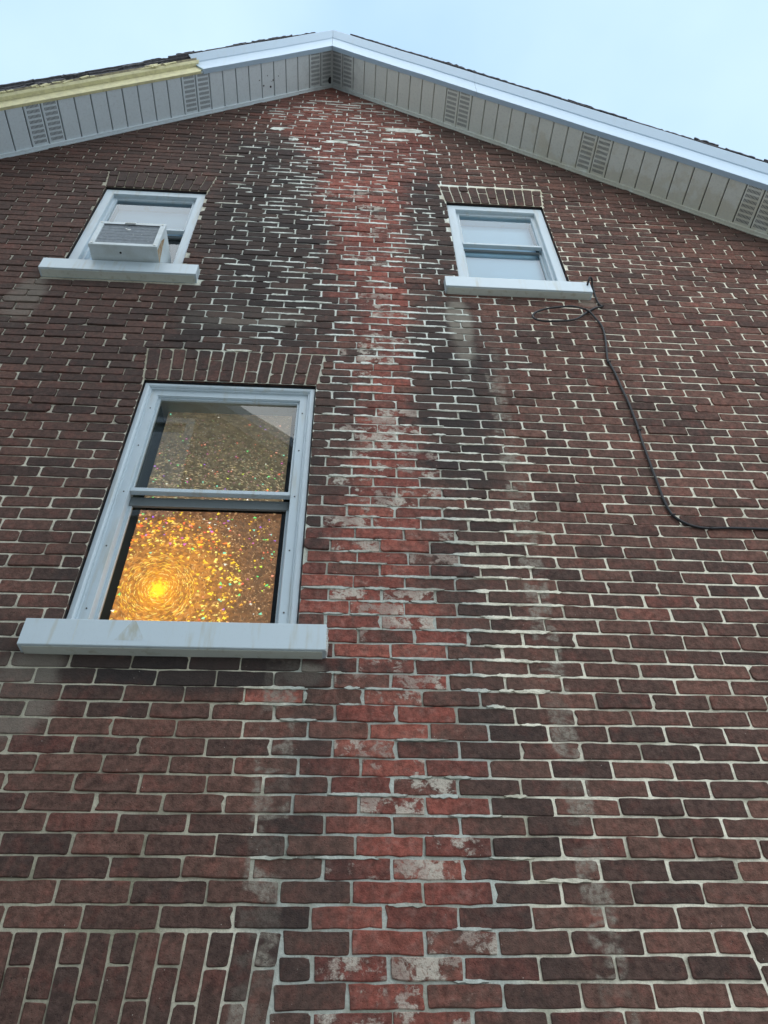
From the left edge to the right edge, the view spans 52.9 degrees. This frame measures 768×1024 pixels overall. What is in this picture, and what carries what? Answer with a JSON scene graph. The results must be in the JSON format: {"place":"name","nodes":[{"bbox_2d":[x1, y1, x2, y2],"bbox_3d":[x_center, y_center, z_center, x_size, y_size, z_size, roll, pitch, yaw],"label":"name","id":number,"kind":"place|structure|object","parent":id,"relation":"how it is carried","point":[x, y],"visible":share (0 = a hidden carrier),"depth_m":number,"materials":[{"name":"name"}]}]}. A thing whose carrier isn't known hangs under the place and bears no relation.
{"place":"outdoors","nodes":[
{"label":"outdoors","id":0,"kind":"place"},
{"bbox_2d":[0,0,767,160],"label":"sky","id":1,"kind":"structure","parent":0,"point":[698,69],"materials":[{"name":"blue"}]},
{"label":"ground","id":2,"kind":"structure","parent":0,"visible":0},
{"bbox_2d":[0,30,767,1023],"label":"brick house","id":3,"kind":"structure","parent":2,"relation":"on","point":[468,724],"depth_m":3.25,"materials":[{"name":"brick"}]},
{"bbox_2d":[38,190,205,282],"bbox_3d":[-1.633,-1.804,5.252,0.937,1.327,0.360,2,-45,-3],"label":"window","id":4,"kind":"structure","parent":3,"relation":"in","point":[79,264],"depth_m":4.99,"materials":[{"name":"metal"}]},
{"bbox_2d":[88,221,170,262],"bbox_3d":[-1.664,-1.720,4.962,0.538,0.570,0.279,2,-45,-3],"label":"air conditioner","id":5,"kind":"object","parent":3,"relation":"attached to","point":[128,241],"visible":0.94,"depth_m":4.76,"materials":[{"name":"metal"}]},
{"bbox_2d":[113,211,188,235],"bbox_3d":[-1.663,-2.062,5.527,0.556,0.395,0.012,2,-45,-3],"label":"roller shade","id":6,"kind":"object","parent":3,"relation":"attached to","point":[173,220],"visible":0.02,"depth_m":5.59,"materials":[{"name":"white fabric"}]},
{"bbox_2d":[17,383,328,658],"bbox_3d":[-0.788,0.011,3.528,1.118,1.705,0.361,2,-45,-3],"label":"window","id":7,"kind":"structure","parent":3,"relation":"in","point":[87,629],"depth_m":3.28,"materials":[{"name":"metal"}]},
{"bbox_2d":[109,509,281,622],"bbox_3d":[-0.794,0.279,3.293,0.654,0.790,0.006,2,-45,-3],"label":"foil sheet","id":8,"kind":"object","parent":3,"relation":"attached to","point":[200,566],"visible":0.86,"depth_m":3.33,"materials":[{"name":"gold"}]},
{"bbox_2d":[144,412,291,501],"bbox_3d":[-0.805,-0.300,3.863,0.650,0.734,0.006,2,-45,-3],"label":"foil sheet","id":9,"kind":"object","parent":3,"relation":"attached to","point":[211,451],"visible":0.82,"depth_m":3.85,"materials":[{"name":"brown"}]},
{"bbox_2d":[461,226,544,279],"bbox_3d":[0.829,-1.749,5.424,0.554,1.123,0.012,2,-45,-3],"label":"roller shade","id":10,"kind":"object","parent":3,"relation":"attached to","point":[503,266],"visible":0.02,"depth_m":5.48,"materials":[{"name":"white fabric"}]},
{"bbox_2d":[444,205,592,299],"bbox_3d":[0.824,-1.742,5.393,0.923,1.353,0.360,2,-45,-3],"label":"window","id":11,"kind":"structure","parent":3,"relation":"in","point":[555,285],"depth_m":5.32,"materials":[{"name":"metal"}]},
{"bbox_2d":[532,276,767,530],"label":"cable","id":12,"kind":"object","parent":3,"relation":"attached to","point":[643,444],"visible":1,"depth_m":4.08,"materials":[{"name":"black rubber"}]}
]}

